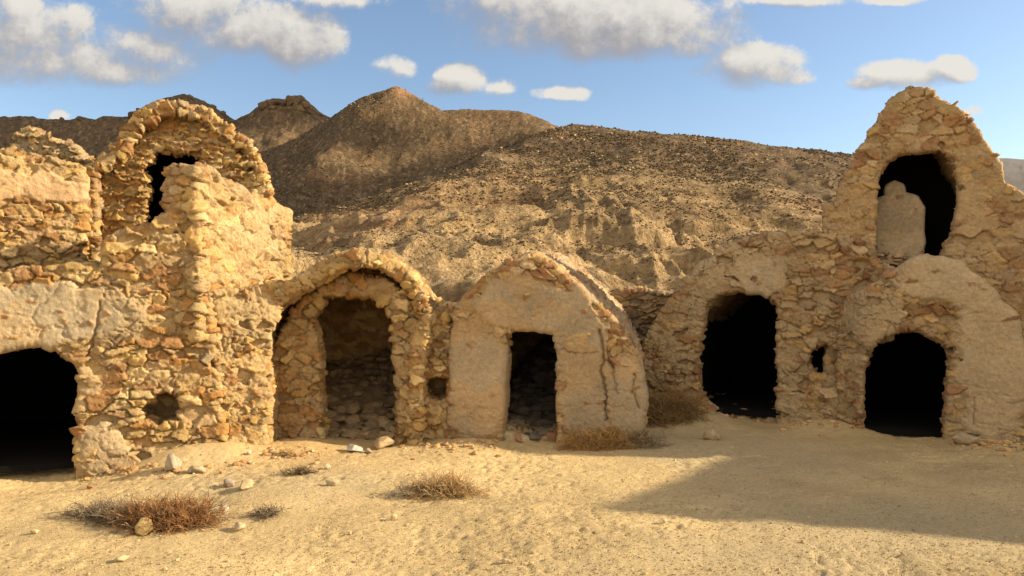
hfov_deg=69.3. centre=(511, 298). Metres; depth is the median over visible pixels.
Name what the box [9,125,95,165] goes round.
vault fragment
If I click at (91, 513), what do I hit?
dry shrub
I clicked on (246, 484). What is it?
stone
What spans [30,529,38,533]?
stone
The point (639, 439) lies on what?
dry shrub
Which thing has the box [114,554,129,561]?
stone
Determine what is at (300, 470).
dry shrub
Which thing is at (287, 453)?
dry shrub
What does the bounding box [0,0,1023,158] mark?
sky
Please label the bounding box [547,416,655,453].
dry shrub
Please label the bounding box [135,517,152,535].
stone
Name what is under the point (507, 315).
vaulted storehouse
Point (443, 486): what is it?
dry shrub
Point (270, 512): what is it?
dry shrub
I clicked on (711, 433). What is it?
stone
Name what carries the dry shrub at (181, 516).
on the ground
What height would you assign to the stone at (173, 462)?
0.191 m
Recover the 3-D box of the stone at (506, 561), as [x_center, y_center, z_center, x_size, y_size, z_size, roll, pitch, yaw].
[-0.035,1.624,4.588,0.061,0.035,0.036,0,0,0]
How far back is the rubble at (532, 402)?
9.85 m
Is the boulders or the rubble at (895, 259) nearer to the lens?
the rubble at (895, 259)
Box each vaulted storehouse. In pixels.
[83,99,276,263]
[267,247,453,444]
[445,250,648,443]
[641,229,894,424]
[821,85,1023,338]
[834,254,1023,442]
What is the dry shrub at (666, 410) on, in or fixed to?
on the ground
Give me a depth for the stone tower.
7.57 m
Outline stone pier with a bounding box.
[422,307,452,439]
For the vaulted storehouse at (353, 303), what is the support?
on the ground
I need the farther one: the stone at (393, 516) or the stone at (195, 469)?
the stone at (195, 469)
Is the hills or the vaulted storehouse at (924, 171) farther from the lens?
the hills
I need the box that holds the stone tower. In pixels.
[0,162,294,480]
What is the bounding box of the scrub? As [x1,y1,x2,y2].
[257,86,852,289]
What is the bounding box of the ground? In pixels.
[0,401,1023,575]
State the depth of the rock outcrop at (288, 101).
545.57 m
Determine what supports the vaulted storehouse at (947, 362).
on the ground
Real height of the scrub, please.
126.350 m
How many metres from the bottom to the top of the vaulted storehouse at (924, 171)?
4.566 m
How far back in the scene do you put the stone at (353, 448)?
7.94 m
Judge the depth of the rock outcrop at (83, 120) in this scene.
552.41 m
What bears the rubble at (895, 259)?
on the vaulted storehouse at (924, 171)
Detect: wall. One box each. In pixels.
[0,147,92,271]
[610,287,672,342]
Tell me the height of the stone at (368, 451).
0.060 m
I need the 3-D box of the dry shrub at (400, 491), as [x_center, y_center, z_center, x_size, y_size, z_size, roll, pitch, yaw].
[-0.835,1.547,6.178,0.650,0.171,0.432,0,0,0]
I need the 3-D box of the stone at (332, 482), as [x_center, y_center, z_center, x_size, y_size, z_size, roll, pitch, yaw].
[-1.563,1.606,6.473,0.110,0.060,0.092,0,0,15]
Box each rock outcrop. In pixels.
[0,94,225,123]
[258,95,323,115]
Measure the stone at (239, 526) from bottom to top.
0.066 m
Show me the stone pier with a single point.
(436, 405)
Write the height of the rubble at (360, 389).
1.076 m
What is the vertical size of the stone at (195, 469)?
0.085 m
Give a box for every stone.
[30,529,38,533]
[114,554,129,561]
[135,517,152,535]
[164,453,181,470]
[188,465,205,473]
[223,478,234,486]
[234,522,245,530]
[239,479,253,489]
[326,479,339,485]
[347,444,362,451]
[364,448,371,453]
[374,436,394,448]
[390,513,396,519]
[502,558,510,563]
[703,427,719,439]
[952,432,978,444]
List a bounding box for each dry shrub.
[46,494,154,524]
[92,481,240,538]
[248,502,293,521]
[269,463,320,475]
[277,446,296,458]
[374,476,440,499]
[399,464,490,504]
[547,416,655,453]
[613,427,673,449]
[646,379,721,429]
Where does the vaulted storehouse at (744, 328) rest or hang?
on the ground
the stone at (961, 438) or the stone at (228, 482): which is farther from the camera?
the stone at (961, 438)
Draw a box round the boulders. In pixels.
[261,89,848,289]
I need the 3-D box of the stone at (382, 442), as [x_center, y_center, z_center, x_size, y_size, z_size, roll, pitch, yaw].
[-1.437,1.599,8.219,0.212,0.138,0.363,0,0,23]
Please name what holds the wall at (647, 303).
on the ground
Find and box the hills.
[0,86,853,302]
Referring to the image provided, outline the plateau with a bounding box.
[999,158,1023,192]
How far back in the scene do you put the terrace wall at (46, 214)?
8.12 m
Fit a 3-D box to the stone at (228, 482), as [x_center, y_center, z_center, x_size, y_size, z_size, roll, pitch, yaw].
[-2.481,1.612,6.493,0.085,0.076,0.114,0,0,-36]
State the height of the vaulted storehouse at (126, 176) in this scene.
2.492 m
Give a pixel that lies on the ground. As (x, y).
(733, 429)
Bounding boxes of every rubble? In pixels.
[324,348,396,439]
[507,335,556,440]
[876,251,924,266]

